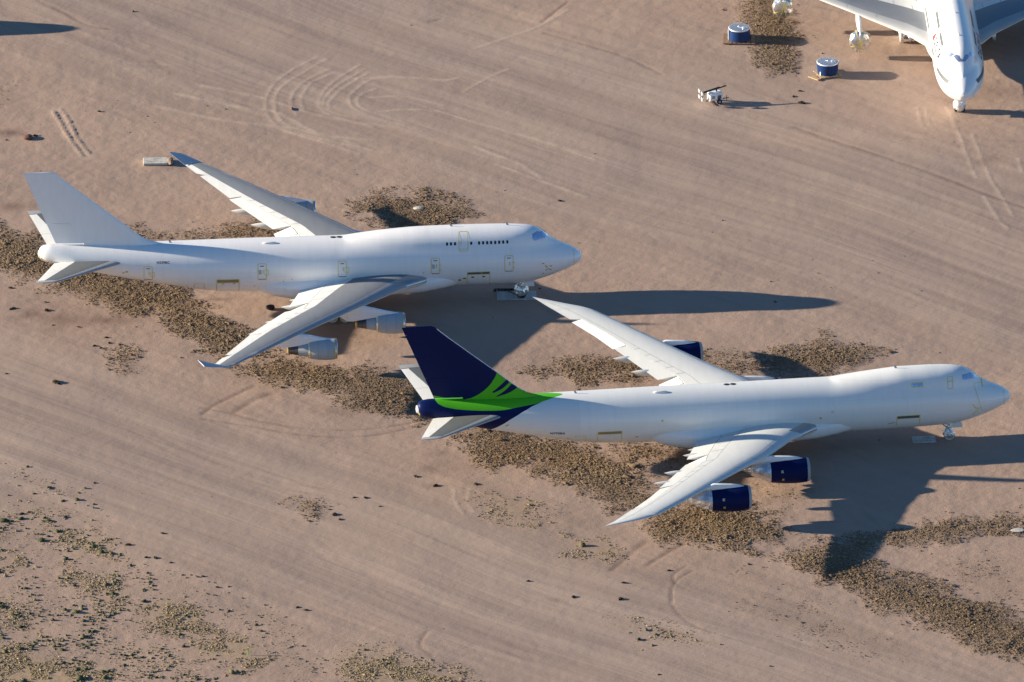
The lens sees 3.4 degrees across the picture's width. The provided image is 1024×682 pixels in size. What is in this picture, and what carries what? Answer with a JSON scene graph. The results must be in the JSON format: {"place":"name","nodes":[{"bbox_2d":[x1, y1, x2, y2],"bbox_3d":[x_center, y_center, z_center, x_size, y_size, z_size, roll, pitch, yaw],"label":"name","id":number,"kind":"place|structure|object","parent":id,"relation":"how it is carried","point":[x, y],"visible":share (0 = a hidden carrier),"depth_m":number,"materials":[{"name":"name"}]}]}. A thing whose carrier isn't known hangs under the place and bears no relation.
{"place":"outdoors","nodes":[
{"label":"outdoors","id":0,"kind":"place"},
{"bbox_2d":[265,304,274,309],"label":"discarded tyre","id":1,"kind":"object","parent":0,"point":[270,307],"visible":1,"depth_m":2188.63,"materials":[{"name":"rubber"}]},
{"bbox_2d":[0,0,1023,681],"bbox_3d":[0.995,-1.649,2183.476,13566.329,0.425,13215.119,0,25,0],"label":"ground","id":2,"kind":"structure","parent":0,"point":[624,144],"depth_m":2182.62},
{"bbox_2d":[22,134,32,139],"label":"brown rubble","id":3,"kind":"object","parent":2,"relation":"on","point":[27,136],"visible":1,"depth_m":2237.13,"materials":[{"name":"brown stone"}]},
{"bbox_2d":[99,342,145,375],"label":"scrub bed","id":4,"kind":"object","parent":2,"relation":"on","point":[118,357],"visible":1,"depth_m":2175.91,"materials":[{"name":"brown plant"}]},
{"bbox_2d":[0,219,289,369],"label":"scrub bed","id":5,"kind":"object","parent":2,"relation":"on","point":[189,322],"visible":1,"depth_m":2192.77,"materials":[{"name":"brown plant"}]},
{"bbox_2d":[143,157,167,165],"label":"concrete slab","id":6,"kind":"structure","parent":2,"relation":"on","point":[151,161],"depth_m":2229.93,"materials":[{"name":"grey concrete"}]},
{"bbox_2d":[167,157,173,164],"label":"slab rubble","id":7,"kind":"object","parent":2,"relation":"on","point":[170,161],"visible":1,"depth_m":2229.86,"materials":[{"name":"beige concrete"}]},
{"bbox_2d":[128,221,237,240],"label":"scrub bed","id":8,"kind":"object","parent":2,"relation":"on","point":[184,235],"visible":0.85,"depth_m":2209.81,"materials":[{"name":"brown plant"}]},
{"bbox_2d":[220,216,281,237],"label":"scrub bed","id":9,"kind":"object","parent":2,"relation":"on","point":[252,230],"visible":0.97,"depth_m":2210.58,"materials":[{"name":"brown plant"}]},
{"bbox_2d":[23,152,581,367],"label":"parked airliner","id":10,"kind":"object","parent":2,"relation":"on","point":[318,269],"visible":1,"depth_m":2185.02,"materials":[{"name":"white paint"}]},
{"bbox_2d":[144,266,154,279],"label":"passenger door","id":11,"kind":"structure","parent":10,"relation":"in","point":[145,266],"depth_m":2184.02,"materials":[{"name":"grey metal"}]},
{"bbox_2d":[216,279,238,290],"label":"cargo door","id":12,"kind":"structure","parent":10,"relation":"in","point":[228,280],"depth_m":2184.56,"materials":[{"name":"metal"}]},
{"bbox_2d":[258,263,268,279],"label":"passenger door","id":13,"kind":"structure","parent":10,"relation":"in","point":[262,263],"depth_m":2184.56,"materials":[{"name":"grey metal"}]},
{"bbox_2d":[338,261,348,276],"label":"passenger door","id":14,"kind":"structure","parent":10,"relation":"in","point":[346,267],"depth_m":2185.09,"materials":[{"name":"grey metal"}]},
{"bbox_2d":[431,258,439,273],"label":"passenger door","id":15,"kind":"structure","parent":10,"relation":"in","point":[432,266],"depth_m":2186.16,"materials":[{"name":"grey metal"}]},
{"bbox_2d":[466,271,489,283],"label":"cargo door","id":16,"kind":"structure","parent":10,"relation":"in","point":[487,272],"depth_m":2186.69,"materials":[{"name":"metal"}]},
{"bbox_2d":[504,255,514,271],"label":"passenger door","id":17,"kind":"structure","parent":10,"relation":"in","point":[506,255],"depth_m":2186.69,"materials":[{"name":"grey metal"}]},
{"bbox_2d":[532,231,547,239],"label":"cockpit window","id":18,"kind":"structure","parent":10,"relation":"in","point":[537,235],"depth_m":2187.23,"materials":[{"name":"blue glass"}]},
{"bbox_2d":[277,495,329,521],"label":"scrub bed","id":19,"kind":"object","parent":2,"relation":"on","point":[308,509],"visible":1,"depth_m":2135.19,"materials":[{"name":"brown plant"}]},
{"bbox_2d":[229,354,432,427],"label":"scrub bed","id":20,"kind":"object","parent":2,"relation":"on","point":[404,392],"visible":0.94,"depth_m":2168.08,"materials":[{"name":"brown plant"}]},
{"bbox_2d":[0,465,721,681],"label":"ground plants","id":21,"kind":"object","parent":2,"relation":"on","point":[105,584],"visible":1,"depth_m":2105.59,"materials":[{"name":"brown plant"}]},
{"bbox_2d":[343,185,483,228],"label":"scrub bed","id":22,"kind":"object","parent":2,"relation":"on","point":[422,222],"visible":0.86,"depth_m":2216.53,"materials":[{"name":"brown plant"}]},
{"bbox_2d":[413,206,423,209],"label":"white rock","id":23,"kind":"object","parent":22,"relation":"on","point":[418,207],"visible":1,"depth_m":2216.70,"materials":[{"name":"white stone"}]},
{"bbox_2d":[0,463,982,681],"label":"dry grass","id":24,"kind":"structure","parent":2,"relation":"on","point":[216,643],"depth_m":2101.36,"materials":[{"name":"brown plant"}]},
{"bbox_2d":[5,10,1019,675],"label":"loose clods","id":25,"kind":"object","parent":2,"relation":"on","point":[441,330],"visible":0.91,"depth_m":2190.62,"materials":[{"name":"brown soil"}]},
{"bbox_2d":[466,486,566,537],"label":"scrub bed","id":26,"kind":"object","parent":2,"relation":"on","point":[514,508],"visible":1,"depth_m":2134.78,"materials":[{"name":"brown plant"}]},
{"bbox_2d":[497,291,536,300],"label":"ground plate","id":27,"kind":"object","parent":2,"relation":"on","point":[507,295],"visible":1,"depth_m":2191.92,"materials":[{"name":"metal"}]},
{"bbox_2d":[494,288,515,294],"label":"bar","id":28,"kind":"object","parent":27,"relation":"on","point":[506,289],"visible":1,"depth_m":2193.53,"materials":[{"name":"black metal"}]},
{"bbox_2d":[446,427,667,524],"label":"scrub bed","id":29,"kind":"object","parent":2,"relation":"on","point":[589,461],"visible":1,"depth_m":2146.57,"materials":[{"name":"brown plant"}]},
{"bbox_2d":[512,353,652,389],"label":"scrub bed","id":30,"kind":"object","parent":2,"relation":"on","point":[579,370],"visible":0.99,"depth_m":2171.72,"materials":[{"name":"brown plant"}]},
{"bbox_2d":[598,442,690,475],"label":"scrub bed","id":31,"kind":"object","parent":2,"relation":"on","point":[645,453],"visible":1,"depth_m":2148.94,"materials":[{"name":"brown plant"}]},
{"bbox_2d":[398,297,1010,525],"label":"parked airliner","id":32,"kind":"object","parent":2,"relation":"on","point":[723,423],"visible":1,"depth_m":2144.13,"materials":[{"name":"white paint"}]},
{"bbox_2d":[596,431,621,441],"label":"cargo door","id":33,"kind":"structure","parent":32,"relation":"in","point":[610,432],"depth_m":2143.35,"materials":[{"name":"metal"}]},
{"bbox_2d":[896,415,919,425],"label":"cargo door","id":34,"kind":"structure","parent":32,"relation":"in","point":[908,416],"depth_m":2147.54,"materials":[{"name":"metal"}]},
{"bbox_2d":[911,382,922,387],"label":"upper deck window","id":35,"kind":"structure","parent":32,"relation":"in","point":[920,384],"depth_m":2147.02,"materials":[{"name":"blue glass"}]},
{"bbox_2d":[962,372,976,379],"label":"cockpit window","id":36,"kind":"structure","parent":32,"relation":"in","point":[969,375],"depth_m":2148.59,"materials":[{"name":"blue glass"}]},
{"bbox_2d":[638,500,799,556],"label":"scrub bed","id":37,"kind":"object","parent":2,"relation":"on","point":[698,515],"visible":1,"depth_m":2129.29,"materials":[{"name":"brown plant"}]},
{"bbox_2d":[723,33,754,44],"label":"timber pallet","id":38,"kind":"object","parent":2,"relation":"on","point":[725,39],"visible":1,"depth_m":2264.91,"materials":[{"name":"brown wood"}]},
{"bbox_2d":[728,23,749,42],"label":"inlet cowl","id":39,"kind":"object","parent":38,"relation":"on","point":[738,32],"visible":1,"depth_m":2264.53,"materials":[{"name":"blue paint"}]},
{"bbox_2d":[721,0,805,77],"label":"scrub bed","id":40,"kind":"object","parent":2,"relation":"on","point":[776,32],"visible":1,"depth_m":2266.92,"materials":[{"name":"brown plant"}]},
{"bbox_2d":[751,483,814,510],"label":"scrub bed","id":41,"kind":"object","parent":2,"relation":"on","point":[779,496],"visible":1,"depth_m":2138.12,"materials":[{"name":"brown plant"}]},
{"bbox_2d":[688,328,896,378],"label":"scrub bed","id":42,"kind":"object","parent":2,"relation":"on","point":[830,356],"visible":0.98,"depth_m":2174.75,"materials":[{"name":"brown plant"}]},
{"bbox_2d":[808,76,820,80],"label":"timber block","id":43,"kind":"object","parent":2,"relation":"on","point":[815,78],"depth_m":2254.33,"materials":[{"name":"beige wood"}]},
{"bbox_2d":[728,565,907,660],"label":"scrub bed","id":44,"kind":"object","parent":2,"relation":"on","point":[809,625],"visible":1,"depth_m":2104.10,"materials":[{"name":"brown plant"}]},
{"bbox_2d":[813,70,841,78],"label":"timber pallet","id":45,"kind":"object","parent":2,"relation":"on","point":[824,77],"visible":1,"depth_m":2254.79,"materials":[{"name":"brown wood"}]},
{"bbox_2d":[817,57,838,75],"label":"inlet cowl","id":46,"kind":"object","parent":45,"relation":"on","point":[827,66],"visible":1,"depth_m":2254.40,"materials":[{"name":"blue paint"}]},
{"bbox_2d":[758,504,1023,664],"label":"scrub bed","id":47,"kind":"object","parent":2,"relation":"on","point":[844,574],"visible":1,"depth_m":2114.76,"materials":[{"name":"brown plant"}]},
{"bbox_2d":[1011,528,1023,531],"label":"white sheet","id":48,"kind":"object","parent":47,"relation":"on","point":[1017,530],"visible":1,"depth_m":2128.34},
{"bbox_2d":[772,0,1023,111],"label":"parked airliner","id":49,"kind":"object","parent":2,"relation":"on","point":[952,36],"visible":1,"depth_m":2255.09,"materials":[{"name":"white paint"}]},
{"bbox_2d":[936,11,939,28],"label":"window cover","id":50,"kind":"structure","parent":49,"relation":"in","point":[937,18],"depth_m":2250.05,"materials":[{"name":"white"}]},
{"bbox_2d":[939,32,942,45],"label":"window cover","id":51,"kind":"structure","parent":49,"relation":"in","point":[940,35],"depth_m":2244.29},
{"bbox_2d":[937,67,948,82],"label":"window cover","id":52,"kind":"structure","parent":49,"relation":"in","point":[944,79],"depth_m":2238.82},
{"bbox_2d":[953,54,961,61],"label":"cockpit window","id":53,"kind":"structure","parent":49,"relation":"in","point":[956,56],"depth_m":2238.55,"materials":[{"name":"blue glass"}]},
{"bbox_2d":[976,67,983,82],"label":"window cover","id":54,"kind":"structure","parent":49,"relation":"in","point":[978,79],"depth_m":2239.09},
{"bbox_2d":[912,436,935,442],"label":"ground plate","id":55,"kind":"object","parent":2,"relation":"on","point":[923,439],"visible":1,"depth_m":2152.52,"materials":[{"name":"metal"}]},
{"bbox_2d":[930,553,1023,610],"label":"scrub bed","id":56,"kind":"object","parent":2,"relation":"on","point":[981,576],"visible":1,"depth_m":2117.43,"materials":[{"name":"brown plant"}]},
{"bbox_2d":[698,85,728,104],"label":"light tower","id":57,"kind":"structure","parent":0,"point":[714,94],"depth_m":2246.58,"materials":[{"name":"white metal"}]}
]}

